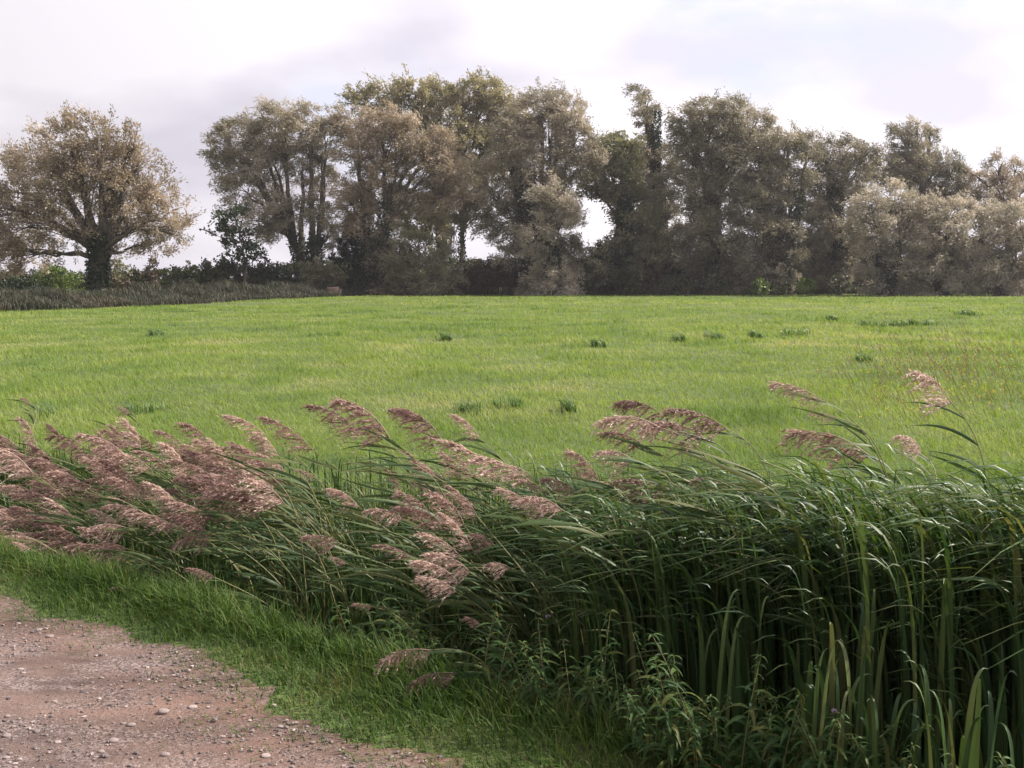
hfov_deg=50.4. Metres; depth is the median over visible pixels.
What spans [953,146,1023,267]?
willow tree
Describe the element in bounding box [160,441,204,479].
common reed
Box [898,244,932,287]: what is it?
shrub
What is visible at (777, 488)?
sedge
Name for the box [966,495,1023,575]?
sedge
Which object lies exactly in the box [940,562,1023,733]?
sedge
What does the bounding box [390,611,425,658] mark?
leafy herb
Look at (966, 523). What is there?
sedge
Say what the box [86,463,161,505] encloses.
common reed
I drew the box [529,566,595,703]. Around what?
sedge
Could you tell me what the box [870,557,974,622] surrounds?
sedge
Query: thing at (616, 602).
sedge
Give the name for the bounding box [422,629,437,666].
leafy herb
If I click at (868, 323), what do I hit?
grass tuft
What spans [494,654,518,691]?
leafy herb
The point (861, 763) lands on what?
leafy herb
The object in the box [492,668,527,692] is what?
leafy herb
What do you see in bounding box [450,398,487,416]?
grass tuft
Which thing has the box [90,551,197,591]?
common reed
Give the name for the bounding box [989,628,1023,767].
sword leaved plant
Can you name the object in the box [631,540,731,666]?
sedge
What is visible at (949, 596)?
sedge
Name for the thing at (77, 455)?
common reed
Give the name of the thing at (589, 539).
sedge
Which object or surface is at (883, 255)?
willow tree
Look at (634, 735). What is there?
leafy herb
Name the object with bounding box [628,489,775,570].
sedge
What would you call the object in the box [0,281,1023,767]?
ground
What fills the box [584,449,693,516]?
common reed
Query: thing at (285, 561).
common reed
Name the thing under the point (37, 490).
common reed
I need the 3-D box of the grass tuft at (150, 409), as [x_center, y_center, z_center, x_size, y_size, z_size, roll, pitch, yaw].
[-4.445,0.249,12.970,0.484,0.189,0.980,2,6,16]
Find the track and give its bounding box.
[0,594,463,767]
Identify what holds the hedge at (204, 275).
on the ground at (410, 449)
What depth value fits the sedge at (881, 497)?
5.08 m
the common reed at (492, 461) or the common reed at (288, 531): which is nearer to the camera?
the common reed at (492, 461)
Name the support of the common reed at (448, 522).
on the ground at (410, 449)
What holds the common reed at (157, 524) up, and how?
on the ground at (410, 449)
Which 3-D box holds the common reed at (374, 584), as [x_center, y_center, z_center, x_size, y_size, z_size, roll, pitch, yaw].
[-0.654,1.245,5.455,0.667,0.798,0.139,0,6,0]
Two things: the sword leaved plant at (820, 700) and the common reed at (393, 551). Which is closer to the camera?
the sword leaved plant at (820, 700)
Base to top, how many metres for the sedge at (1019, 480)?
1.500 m
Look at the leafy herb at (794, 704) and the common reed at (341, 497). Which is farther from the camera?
the common reed at (341, 497)
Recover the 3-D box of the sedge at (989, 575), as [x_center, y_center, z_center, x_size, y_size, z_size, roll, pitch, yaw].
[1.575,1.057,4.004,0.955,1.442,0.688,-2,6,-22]
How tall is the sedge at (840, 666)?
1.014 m
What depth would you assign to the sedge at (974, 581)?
3.84 m
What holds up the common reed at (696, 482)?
on the ground at (410, 449)
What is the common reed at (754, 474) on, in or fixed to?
on the ground at (410, 449)
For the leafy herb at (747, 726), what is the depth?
3.42 m
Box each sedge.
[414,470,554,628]
[445,493,596,667]
[459,484,607,704]
[464,489,584,675]
[467,467,573,628]
[471,465,584,497]
[475,468,585,613]
[482,467,566,560]
[486,479,588,594]
[491,547,574,692]
[492,448,549,563]
[499,483,683,718]
[500,527,575,687]
[502,500,647,599]
[505,463,597,510]
[505,536,585,693]
[510,488,663,700]
[511,485,647,689]
[513,455,580,612]
[521,509,646,697]
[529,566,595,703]
[530,540,619,670]
[533,481,710,705]
[534,475,734,702]
[535,484,688,695]
[549,468,656,514]
[550,550,610,684]
[551,460,745,727]
[551,467,711,710]
[551,572,640,710]
[552,472,718,711]
[556,461,646,518]
[556,503,770,653]
[558,472,649,546]
[560,476,758,742]
[567,563,635,709]
[571,538,661,728]
[577,509,679,730]
[579,480,667,570]
[583,502,712,572]
[596,461,686,613]
[598,490,852,755]
[603,580,728,734]
[605,477,783,611]
[606,471,703,613]
[615,485,764,609]
[622,493,742,619]
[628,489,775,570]
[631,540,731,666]
[631,603,714,747]
[636,482,751,606]
[637,465,745,545]
[638,495,772,591]
[640,489,803,732]
[645,450,764,557]
[647,459,715,622]
[648,481,715,668]
[652,553,748,740]
[654,462,810,767]
[658,474,881,637]
[665,542,758,745]
[670,471,771,603]
[670,481,787,599]
[670,489,860,736]
[671,494,880,646]
[672,477,831,564]
[674,495,771,755]
[677,536,740,735]
[679,462,776,591]
[681,457,874,664]
[691,484,808,548]
[696,472,958,760]
[698,472,785,716]
[700,468,901,579]
[702,490,857,742]
[705,564,873,767]
[707,487,900,711]
[708,455,815,614]
[710,468,911,741]
[714,468,843,530]
[718,444,908,628]
[718,528,785,713]
[721,487,876,608]
[724,477,875,567]
[727,447,934,618]
[730,458,859,558]
[731,507,893,622]
[732,471,876,526]
[736,473,891,570]
[736,506,971,685]
[739,539,855,713]
[745,532,818,726]
[747,463,902,701]
[747,469,837,544]
[753,477,890,551]
[756,498,859,746]
[758,486,924,581]
[763,501,906,568]
[765,470,907,633]
[768,585,853,729]
[771,516,879,640]
[774,502,847,628]
[776,545,883,763]
[790,515,916,765]
[792,496,896,644]
[794,476,951,563]
[794,477,909,521]
[795,477,1023,662]
[797,503,900,697]
[799,496,859,591]
[801,502,976,755]
[803,481,963,519]
[813,476,1023,612]
[817,606,896,706]
[818,480,954,534]
[820,481,1023,722]
[821,491,1001,709]
[826,480,998,761]
[827,459,917,510]
[827,626,900,763]
[830,513,921,599]
[832,497,908,740]
[833,499,954,767]
[834,597,938,739]
[836,466,1023,636]
[836,490,998,677]
[837,490,917,549]
[839,485,956,556]
[842,471,929,619]
[843,468,1023,686]
[846,497,970,563]
[847,469,991,605]
[850,561,966,757]
[851,601,924,767]
[853,492,960,655]
[866,483,1021,624]
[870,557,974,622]
[871,441,924,575]
[873,475,979,520]
[875,554,957,767]
[875,574,958,721]
[877,489,1020,555]
[879,485,991,547]
[879,490,1023,580]
[881,481,1023,639]
[884,465,1023,655]
[884,484,998,534]
[885,464,958,583]
[887,634,984,738]
[887,646,1021,767]
[889,483,1023,761]
[889,668,1009,766]
[893,461,1023,627]
[895,461,1023,581]
[896,472,1023,686]
[896,598,992,750]
[897,480,1023,560]
[901,477,1023,521]
[903,489,986,565]
[904,477,1023,587]
[905,503,1023,645]
[910,447,1023,564]
[910,648,1011,763]
[911,461,1023,534]
[914,469,1023,624]
[917,468,1023,647]
[917,523,1023,668]
[917,623,1007,763]
[918,501,1023,604]
[923,484,1018,575]
[924,460,1023,584]
[926,499,1023,612]
[928,465,1023,530]
[932,501,1023,749]
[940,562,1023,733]
[943,472,1023,571]
[944,473,1023,525]
[948,474,1023,638]
[951,492,1023,600]
[952,519,1023,767]
[955,478,1023,582]
[960,497,1006,683]
[966,470,1023,526]
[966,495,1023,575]
[968,562,1023,658]
[988,527,1023,624]
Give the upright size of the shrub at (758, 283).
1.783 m
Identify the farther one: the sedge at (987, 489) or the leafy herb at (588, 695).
the sedge at (987, 489)
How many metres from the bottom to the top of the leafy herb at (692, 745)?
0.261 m
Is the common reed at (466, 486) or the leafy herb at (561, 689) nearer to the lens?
the leafy herb at (561, 689)
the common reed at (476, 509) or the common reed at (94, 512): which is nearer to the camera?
the common reed at (476, 509)
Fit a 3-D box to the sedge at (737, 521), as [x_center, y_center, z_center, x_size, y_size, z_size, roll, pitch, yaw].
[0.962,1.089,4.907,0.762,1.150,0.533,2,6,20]
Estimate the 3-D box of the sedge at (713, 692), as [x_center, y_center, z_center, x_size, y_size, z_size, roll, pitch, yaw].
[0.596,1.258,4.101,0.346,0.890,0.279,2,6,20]
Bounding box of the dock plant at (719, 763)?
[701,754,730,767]
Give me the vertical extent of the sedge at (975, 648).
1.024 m
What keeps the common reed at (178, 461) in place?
on the ground at (410, 449)
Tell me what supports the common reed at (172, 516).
on the ground at (410, 449)
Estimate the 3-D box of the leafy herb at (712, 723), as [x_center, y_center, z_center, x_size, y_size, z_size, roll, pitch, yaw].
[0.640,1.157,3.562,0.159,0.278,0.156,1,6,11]
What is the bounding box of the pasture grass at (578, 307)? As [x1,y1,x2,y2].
[0,293,1023,561]
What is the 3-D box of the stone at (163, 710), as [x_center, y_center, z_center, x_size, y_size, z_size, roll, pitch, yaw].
[-1.280,1.202,3.995,0.043,0.021,0.038,0,6,-4]
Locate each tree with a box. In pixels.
[0,99,205,291]
[196,94,345,284]
[199,200,270,284]
[320,98,475,295]
[326,63,533,293]
[372,223,470,295]
[419,149,500,294]
[455,76,610,295]
[504,170,589,295]
[572,124,670,294]
[615,82,699,292]
[658,86,785,294]
[709,118,828,295]
[789,126,890,294]
[836,175,930,295]
[853,114,985,285]
[888,186,982,295]
[949,187,1023,295]
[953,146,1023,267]
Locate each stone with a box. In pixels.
[2,733,10,737]
[109,738,118,742]
[158,708,169,713]
[160,752,169,755]
[188,705,196,708]
[261,753,270,757]
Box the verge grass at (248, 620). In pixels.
[0,430,796,767]
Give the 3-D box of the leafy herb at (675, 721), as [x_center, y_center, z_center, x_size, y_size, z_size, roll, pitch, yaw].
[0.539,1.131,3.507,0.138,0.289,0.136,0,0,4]
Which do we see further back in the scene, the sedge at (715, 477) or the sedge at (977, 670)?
the sedge at (715, 477)
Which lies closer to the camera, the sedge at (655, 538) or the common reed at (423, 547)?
the sedge at (655, 538)
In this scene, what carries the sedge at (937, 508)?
on the ground at (410, 449)
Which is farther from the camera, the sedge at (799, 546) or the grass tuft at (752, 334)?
the grass tuft at (752, 334)
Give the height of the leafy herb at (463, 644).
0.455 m
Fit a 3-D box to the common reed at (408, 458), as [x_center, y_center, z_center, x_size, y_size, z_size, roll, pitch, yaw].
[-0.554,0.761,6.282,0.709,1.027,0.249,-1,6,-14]
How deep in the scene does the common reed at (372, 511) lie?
5.18 m
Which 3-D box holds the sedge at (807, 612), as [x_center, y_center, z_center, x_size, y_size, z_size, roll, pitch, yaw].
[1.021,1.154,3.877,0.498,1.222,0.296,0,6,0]
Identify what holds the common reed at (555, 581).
on the ground at (410, 449)
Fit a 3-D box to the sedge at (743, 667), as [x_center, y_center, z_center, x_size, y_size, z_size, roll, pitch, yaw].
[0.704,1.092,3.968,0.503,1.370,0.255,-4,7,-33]
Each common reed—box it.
[0,435,100,492]
[0,440,95,476]
[0,447,112,556]
[0,452,65,493]
[0,469,70,496]
[0,484,79,518]
[0,488,56,510]
[0,494,34,510]
[0,505,76,558]
[0,506,70,538]
[0,510,54,552]
[0,523,44,547]
[1,531,71,562]
[3,541,50,561]
[4,398,36,454]
[4,448,76,478]
[5,493,88,535]
[5,506,90,560]
[5,535,130,584]
[6,509,115,567]
[7,462,86,522]
[9,505,82,543]
[11,466,106,489]
[12,519,108,554]
[13,454,99,504]
[14,416,93,475]
[18,503,109,556]
[18,531,130,582]
[19,489,74,521]
[23,442,69,477]
[24,487,121,538]
[24,511,152,574]
[25,444,126,496]
[25,457,122,511]
[28,492,125,547]
[30,462,148,513]
[31,480,95,525]
[33,477,135,548]
[36,467,149,528]
[38,507,114,553]
[39,516,100,561]
[40,497,141,570]
[41,525,138,577]
[42,470,186,578]
[43,473,130,562]
[43,547,153,583]
[44,434,158,486]
[44,541,166,582]
[45,422,91,470]
[52,495,155,573]
[60,478,186,579]
[60,541,184,592]
[64,444,147,483]
[71,432,221,569]
[72,454,193,497]
[72,526,204,594]
[78,456,202,541]
[78,489,177,570]
[81,523,185,585]
[85,457,144,507]
[85,477,180,556]
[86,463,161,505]
[87,430,157,504]
[87,508,201,586]
[88,406,136,445]
[89,447,204,496]
[90,449,224,518]
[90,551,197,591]
[91,429,189,499]
[91,440,203,498]
[93,458,212,542]
[93,467,187,576]
[96,543,226,595]
[99,502,205,591]
[101,424,193,496]
[102,465,166,529]
[102,477,190,564]
[102,477,224,573]
[103,442,195,503]
[106,497,192,574]
[108,585,135,595]
[109,431,199,495]
[109,451,213,573]
[110,435,180,471]
[114,416,174,482]
[119,477,225,567]
[124,435,203,497]
[126,512,268,619]
[130,450,180,488]
[139,480,267,562]
[143,481,247,597]
[145,519,255,602]
[151,430,194,452]
[152,447,209,509]
[154,441,282,534]
[155,495,287,597]
[156,488,286,583]
[157,513,307,623]
[158,508,280,588]
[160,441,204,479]
[163,532,271,608]
[164,518,287,616]
[166,502,297,610]
[167,458,270,579]
[170,528,318,629]
[171,472,295,602]
[171,477,309,601]
[171,567,296,626]
[172,422,208,448]
[175,447,257,528]
[178,444,240,475]
[179,474,302,596]
[179,507,282,605]
[180,455,265,506]
[180,495,298,618]
[182,478,286,572]
[183,499,289,618]
[185,451,287,534]
[187,516,269,542]
[188,437,257,511]
[190,465,333,622]
[192,496,345,605]
[196,454,316,572]
[196,472,344,592]
[197,476,303,607]
[198,445,325,521]
[201,466,292,520]
[202,458,343,551]
[202,465,319,564]
[202,489,341,631]
[204,437,281,520]
[205,450,308,618]
[210,462,325,565]
[210,521,305,622]
[211,459,308,580]
[212,482,361,631]
[214,479,333,627]
[216,488,354,638]
[218,414,358,565]
[222,452,326,636]
[222,468,368,592]
[223,480,320,609]
[224,440,340,620]
[225,444,320,565]
[229,482,326,635]
[231,535,344,600]
[234,446,337,517]
[234,463,307,565]
[234,477,356,632]
[238,436,301,496]
[242,471,377,613]
[242,472,369,626]
[247,487,382,605]
[248,459,388,600]
[248,479,353,609]
[251,492,388,640]
[253,434,337,523]
[254,453,388,561]
[255,416,405,585]
[256,509,339,611]
[292,503,361,567]
[296,469,383,542]
[296,491,368,587]
[298,534,445,660]
[299,404,431,509]
[303,503,437,658]
[307,552,459,663]
[319,557,430,659]
[320,396,472,532]
[324,488,449,656]
[329,448,431,550]
[334,457,455,659]
[335,476,470,616]
[337,520,439,666]
[337,547,394,563]
[341,510,460,593]
[350,494,468,585]
[350,499,475,635]
[351,603,424,651]
[358,460,486,637]
[359,434,464,540]
[361,508,503,677]
[362,544,504,667]
[370,648,514,697]
[379,522,493,587]
[384,408,488,504]
[386,469,485,636]
[387,506,530,646]
[390,407,517,541]
[391,489,515,662]
[393,503,485,533]
[397,450,492,557]
[404,458,526,570]
[405,671,533,706]
[406,542,491,606]
[407,560,534,672]
[409,575,529,680]
[410,531,530,655]
[411,468,524,543]
[411,481,525,584]
[417,490,538,639]
[418,552,541,667]
[429,450,524,553]
[429,492,546,594]
[432,478,535,609]
[432,510,541,663]
[433,532,539,643]
[435,438,530,529]
[441,413,525,505]
[443,484,581,687]
[450,457,529,554]
[456,533,558,648]
[462,616,523,684]
[464,561,573,655]
[467,506,629,666]
[468,454,563,504]
[484,487,589,608]
[491,555,586,651]
[492,515,650,719]
[505,465,582,509]
[512,479,638,603]
[512,499,614,575]
[512,507,585,569]
[516,495,662,640]
[523,506,630,613]
[528,546,644,642]
[536,479,634,542]
[537,477,597,560]
[544,466,644,593]
[555,482,666,546]
[558,449,637,541]
[562,499,652,554]
[566,504,700,658]
[580,487,668,528]
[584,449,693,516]
[584,456,684,553]
[586,519,651,571]
[586,540,688,612]
[588,414,718,479]
[590,501,659,614]
[593,481,701,551]
[595,431,702,529]
[603,478,735,561]
[608,400,714,478]
[613,478,750,597]
[615,499,717,668]
[615,534,706,601]
[631,498,785,643]
[634,420,735,479]
[634,466,726,497]
[655,406,770,499]
[657,468,774,630]
[662,522,746,609]
[665,446,814,645]
[673,444,793,599]
[677,478,754,533]
[696,458,774,513]
[702,479,813,552]
[735,460,854,698]
[735,501,828,579]
[748,508,819,537]
[766,381,895,515]
[775,428,908,511]
[790,413,892,507]
[887,434,936,517]
[902,368,991,528]
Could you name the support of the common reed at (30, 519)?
on the ground at (410, 449)
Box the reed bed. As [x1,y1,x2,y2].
[0,278,372,311]
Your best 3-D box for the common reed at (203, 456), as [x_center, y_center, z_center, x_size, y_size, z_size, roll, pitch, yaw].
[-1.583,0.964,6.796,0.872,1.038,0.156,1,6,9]
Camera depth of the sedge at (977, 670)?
3.64 m
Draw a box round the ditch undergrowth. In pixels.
[0,432,1009,767]
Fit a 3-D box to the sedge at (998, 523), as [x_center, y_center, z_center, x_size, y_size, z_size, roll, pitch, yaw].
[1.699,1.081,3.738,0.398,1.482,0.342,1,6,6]
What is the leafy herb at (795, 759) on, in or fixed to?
on the ground at (410, 449)
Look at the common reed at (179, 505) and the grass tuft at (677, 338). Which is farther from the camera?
the grass tuft at (677, 338)
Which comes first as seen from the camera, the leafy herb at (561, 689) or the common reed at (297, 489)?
the leafy herb at (561, 689)
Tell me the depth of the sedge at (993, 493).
3.84 m
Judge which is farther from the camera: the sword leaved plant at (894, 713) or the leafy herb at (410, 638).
the leafy herb at (410, 638)
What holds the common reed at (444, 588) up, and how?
on the ground at (410, 449)
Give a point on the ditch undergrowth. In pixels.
(358, 596)
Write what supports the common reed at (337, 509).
on the ground at (410, 449)
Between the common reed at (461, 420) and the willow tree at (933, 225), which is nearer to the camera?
the common reed at (461, 420)
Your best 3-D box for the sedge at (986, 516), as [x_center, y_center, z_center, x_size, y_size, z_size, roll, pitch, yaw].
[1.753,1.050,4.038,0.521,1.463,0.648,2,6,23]
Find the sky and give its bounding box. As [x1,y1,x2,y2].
[0,0,1023,277]
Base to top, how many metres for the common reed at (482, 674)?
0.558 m
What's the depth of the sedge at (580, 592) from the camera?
4.74 m
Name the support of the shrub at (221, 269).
on the ground at (410, 449)
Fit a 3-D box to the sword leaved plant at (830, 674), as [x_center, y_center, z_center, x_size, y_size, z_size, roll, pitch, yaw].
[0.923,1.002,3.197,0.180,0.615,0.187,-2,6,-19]
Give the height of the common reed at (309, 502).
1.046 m
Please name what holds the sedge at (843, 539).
on the ground at (410, 449)
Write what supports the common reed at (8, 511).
on the ground at (410, 449)
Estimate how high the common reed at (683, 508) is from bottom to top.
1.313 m
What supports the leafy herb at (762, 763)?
on the ground at (410, 449)
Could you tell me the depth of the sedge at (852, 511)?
4.44 m
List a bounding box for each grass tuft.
[13,399,84,421]
[115,398,175,416]
[143,327,163,336]
[435,331,452,340]
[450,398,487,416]
[486,394,531,409]
[553,397,576,412]
[585,338,606,347]
[669,333,686,342]
[704,331,726,340]
[744,329,765,339]
[780,325,812,336]
[824,315,838,320]
[854,352,876,362]
[858,320,890,327]
[882,320,911,326]
[904,318,938,325]
[954,309,985,315]
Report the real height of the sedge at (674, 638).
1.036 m
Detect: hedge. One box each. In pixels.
[1,257,306,296]
[323,252,958,292]
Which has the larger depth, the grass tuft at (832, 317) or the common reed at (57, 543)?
the grass tuft at (832, 317)
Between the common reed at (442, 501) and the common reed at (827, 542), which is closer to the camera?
the common reed at (827, 542)
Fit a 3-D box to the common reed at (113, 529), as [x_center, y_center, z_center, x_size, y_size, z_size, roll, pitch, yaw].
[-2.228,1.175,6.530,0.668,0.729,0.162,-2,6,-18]
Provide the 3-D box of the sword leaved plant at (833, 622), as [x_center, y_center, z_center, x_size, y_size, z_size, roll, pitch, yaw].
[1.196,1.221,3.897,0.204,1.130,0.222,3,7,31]
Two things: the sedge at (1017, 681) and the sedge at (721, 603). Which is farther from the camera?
the sedge at (721, 603)
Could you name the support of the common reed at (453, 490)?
on the ground at (410, 449)
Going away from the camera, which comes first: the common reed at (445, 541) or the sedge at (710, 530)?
the sedge at (710, 530)
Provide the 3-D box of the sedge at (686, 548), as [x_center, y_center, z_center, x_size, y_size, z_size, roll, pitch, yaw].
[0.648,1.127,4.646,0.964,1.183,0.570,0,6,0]
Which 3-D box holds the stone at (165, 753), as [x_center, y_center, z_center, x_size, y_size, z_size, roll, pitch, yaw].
[-1.166,1.245,3.657,0.031,0.014,0.024,1,6,7]
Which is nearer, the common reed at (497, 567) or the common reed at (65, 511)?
the common reed at (497, 567)
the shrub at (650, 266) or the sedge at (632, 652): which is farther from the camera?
the shrub at (650, 266)
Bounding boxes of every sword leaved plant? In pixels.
[680,597,719,725]
[691,598,735,750]
[701,589,768,765]
[757,739,816,767]
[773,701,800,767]
[792,661,870,767]
[793,599,852,765]
[803,654,870,764]
[811,596,888,765]
[811,622,872,767]
[813,687,848,767]
[820,572,880,650]
[821,692,930,766]
[823,589,894,766]
[846,694,920,767]
[854,714,910,767]
[871,618,940,764]
[883,661,944,762]
[883,686,922,766]
[896,592,968,763]
[896,650,986,767]
[907,713,1014,767]
[912,698,963,767]
[923,694,998,762]
[933,670,1016,767]
[937,637,1009,762]
[958,662,1006,753]
[961,630,1021,702]
[979,635,1021,767]
[981,698,1019,766]
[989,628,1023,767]
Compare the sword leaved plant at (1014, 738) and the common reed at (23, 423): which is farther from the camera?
the common reed at (23, 423)
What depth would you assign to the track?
4.01 m
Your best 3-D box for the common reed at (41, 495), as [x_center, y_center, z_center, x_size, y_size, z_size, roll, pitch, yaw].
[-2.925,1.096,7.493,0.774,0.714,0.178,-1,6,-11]
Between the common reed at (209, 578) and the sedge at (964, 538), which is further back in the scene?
the common reed at (209, 578)
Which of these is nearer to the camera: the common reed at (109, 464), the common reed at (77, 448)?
the common reed at (109, 464)
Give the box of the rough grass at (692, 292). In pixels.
[394,285,1022,294]
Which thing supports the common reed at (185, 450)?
on the ground at (410, 449)
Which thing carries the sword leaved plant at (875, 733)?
on the ground at (410, 449)
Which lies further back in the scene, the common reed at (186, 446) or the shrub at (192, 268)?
the shrub at (192, 268)
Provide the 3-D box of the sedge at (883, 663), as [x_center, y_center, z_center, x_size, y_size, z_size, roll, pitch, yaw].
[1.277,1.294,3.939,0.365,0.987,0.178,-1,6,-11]
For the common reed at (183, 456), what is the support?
on the ground at (410, 449)
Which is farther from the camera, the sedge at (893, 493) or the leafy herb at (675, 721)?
the sedge at (893, 493)
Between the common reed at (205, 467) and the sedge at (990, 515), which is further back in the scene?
the common reed at (205, 467)
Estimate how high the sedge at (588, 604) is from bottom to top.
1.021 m
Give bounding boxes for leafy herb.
[328,601,369,646]
[356,603,394,657]
[374,597,477,686]
[376,610,395,641]
[383,610,406,651]
[385,597,423,648]
[389,607,427,657]
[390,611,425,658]
[400,623,417,666]
[416,633,431,652]
[420,638,442,673]
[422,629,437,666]
[437,652,459,678]
[440,629,472,670]
[441,600,482,677]
[464,603,507,694]
[479,623,524,698]
[486,622,519,695]
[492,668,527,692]
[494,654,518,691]
[502,641,539,719]
[509,649,556,701]
[514,640,548,709]
[518,641,558,716]
[518,642,558,700]
[523,615,571,719]
[526,673,555,718]
[533,663,560,700]
[542,609,590,704]
[545,644,613,712]
[546,669,577,706]
[552,639,587,717]
[552,659,607,699]
[565,677,597,713]
[571,675,605,730]
[576,677,601,727]
[579,670,603,728]
[586,610,625,732]
[589,652,630,726]
[592,669,639,747]
[597,701,626,741]
[598,654,637,738]
[603,702,637,731]
[610,657,655,713]
[610,660,654,711]
[614,695,654,753]
[618,681,650,732]
[618,683,655,741]
[619,690,666,767]
[621,633,662,703]
[624,632,674,758]
[624,696,658,749]
[632,669,660,733]
[635,656,692,767]
[641,633,719,767]
[642,685,700,766]
[645,653,683,751]
[658,654,695,756]
[660,689,693,767]
[668,677,710,749]
[670,697,730,767]
[682,723,715,767]
[684,693,708,736]
[686,697,730,758]
[688,747,721,767]
[690,695,732,767]
[699,694,738,762]
[722,654,777,767]
[722,686,776,767]
[729,729,766,767]
[740,695,789,767]
[743,691,791,767]
[744,712,788,767]
[749,693,817,767]
[749,740,770,767]
[773,685,801,744]
[774,711,835,767]
[782,707,840,767]
[783,724,811,767]
[790,719,810,766]
[797,717,853,767]
[815,708,864,767]
[834,709,881,767]
[845,733,882,767]
[846,737,896,767]
[847,720,909,767]
[853,746,872,767]
[880,719,893,765]
[880,720,911,767]
[891,758,917,767]
[899,742,918,767]
[921,746,942,767]
[989,751,1013,767]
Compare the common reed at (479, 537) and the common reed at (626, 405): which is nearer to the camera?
the common reed at (479, 537)
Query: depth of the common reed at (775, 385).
5.02 m
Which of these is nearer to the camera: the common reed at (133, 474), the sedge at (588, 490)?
the sedge at (588, 490)
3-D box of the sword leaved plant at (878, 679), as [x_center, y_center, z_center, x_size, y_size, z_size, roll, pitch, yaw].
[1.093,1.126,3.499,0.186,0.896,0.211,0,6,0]
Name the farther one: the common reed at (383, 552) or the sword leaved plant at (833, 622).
the common reed at (383, 552)
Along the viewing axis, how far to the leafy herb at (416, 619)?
4.73 m
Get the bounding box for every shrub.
[0,269,26,291]
[23,278,46,291]
[26,264,86,292]
[107,273,136,289]
[108,255,132,292]
[137,257,161,286]
[176,260,198,287]
[199,258,242,283]
[248,258,305,285]
[285,251,352,287]
[325,221,365,288]
[338,258,379,292]
[388,244,424,294]
[423,267,478,294]
[452,253,507,294]
[477,264,522,294]
[509,259,524,289]
[564,257,595,293]
[585,234,634,293]
[594,267,648,294]
[635,246,679,293]
[639,269,685,295]
[655,273,696,295]
[700,272,729,295]
[746,276,770,295]
[764,277,792,295]
[788,228,821,286]
[794,277,818,295]
[821,223,876,287]
[823,272,854,294]
[870,277,914,294]
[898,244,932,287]
[950,244,1006,288]
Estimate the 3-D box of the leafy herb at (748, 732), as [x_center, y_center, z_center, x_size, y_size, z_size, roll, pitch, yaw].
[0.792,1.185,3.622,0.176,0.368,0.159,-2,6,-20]
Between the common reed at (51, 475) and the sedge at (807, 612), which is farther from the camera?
the common reed at (51, 475)
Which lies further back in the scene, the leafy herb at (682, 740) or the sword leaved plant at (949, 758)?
the leafy herb at (682, 740)
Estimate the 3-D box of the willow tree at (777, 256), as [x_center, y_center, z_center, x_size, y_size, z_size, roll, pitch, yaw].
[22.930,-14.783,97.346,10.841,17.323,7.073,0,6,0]
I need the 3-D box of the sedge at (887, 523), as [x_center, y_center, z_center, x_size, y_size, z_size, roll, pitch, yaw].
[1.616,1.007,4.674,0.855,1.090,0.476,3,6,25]
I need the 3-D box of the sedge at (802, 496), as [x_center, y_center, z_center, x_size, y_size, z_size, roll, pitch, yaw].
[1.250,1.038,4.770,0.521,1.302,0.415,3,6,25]
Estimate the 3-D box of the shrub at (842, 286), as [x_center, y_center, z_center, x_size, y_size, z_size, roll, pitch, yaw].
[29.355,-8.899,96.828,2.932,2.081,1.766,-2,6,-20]
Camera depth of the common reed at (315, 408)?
6.44 m
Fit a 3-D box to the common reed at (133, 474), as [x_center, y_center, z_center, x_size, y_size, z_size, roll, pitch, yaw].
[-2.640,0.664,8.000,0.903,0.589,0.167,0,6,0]
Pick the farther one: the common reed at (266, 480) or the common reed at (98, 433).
the common reed at (98, 433)
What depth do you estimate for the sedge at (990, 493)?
4.80 m
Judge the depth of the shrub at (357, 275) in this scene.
95.99 m
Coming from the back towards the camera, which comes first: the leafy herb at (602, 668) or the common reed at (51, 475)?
the common reed at (51, 475)
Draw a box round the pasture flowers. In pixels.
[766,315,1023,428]
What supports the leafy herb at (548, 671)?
on the ground at (410, 449)
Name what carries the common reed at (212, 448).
on the ground at (410, 449)
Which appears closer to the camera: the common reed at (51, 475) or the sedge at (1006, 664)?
the sedge at (1006, 664)
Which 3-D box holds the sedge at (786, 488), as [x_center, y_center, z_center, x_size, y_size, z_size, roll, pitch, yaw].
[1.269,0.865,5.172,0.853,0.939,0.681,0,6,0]
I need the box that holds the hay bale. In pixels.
[325,287,341,293]
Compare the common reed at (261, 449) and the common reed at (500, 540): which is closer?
the common reed at (500, 540)
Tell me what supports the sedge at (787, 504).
on the ground at (410, 449)
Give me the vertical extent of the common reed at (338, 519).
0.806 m
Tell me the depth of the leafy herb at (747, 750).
3.54 m
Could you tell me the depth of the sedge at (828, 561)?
4.13 m
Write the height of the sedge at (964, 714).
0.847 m
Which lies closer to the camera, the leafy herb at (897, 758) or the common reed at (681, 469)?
the leafy herb at (897, 758)
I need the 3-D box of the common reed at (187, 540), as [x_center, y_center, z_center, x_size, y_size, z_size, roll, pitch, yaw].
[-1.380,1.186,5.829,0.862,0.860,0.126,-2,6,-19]
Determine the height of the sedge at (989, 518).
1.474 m
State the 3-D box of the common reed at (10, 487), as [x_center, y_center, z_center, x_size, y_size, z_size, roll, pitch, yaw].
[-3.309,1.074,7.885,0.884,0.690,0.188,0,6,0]
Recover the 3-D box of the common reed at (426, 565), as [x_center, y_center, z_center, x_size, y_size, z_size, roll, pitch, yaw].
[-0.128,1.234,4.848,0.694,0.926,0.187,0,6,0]
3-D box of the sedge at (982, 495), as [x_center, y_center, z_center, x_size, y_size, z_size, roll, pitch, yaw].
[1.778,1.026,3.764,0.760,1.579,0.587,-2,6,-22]

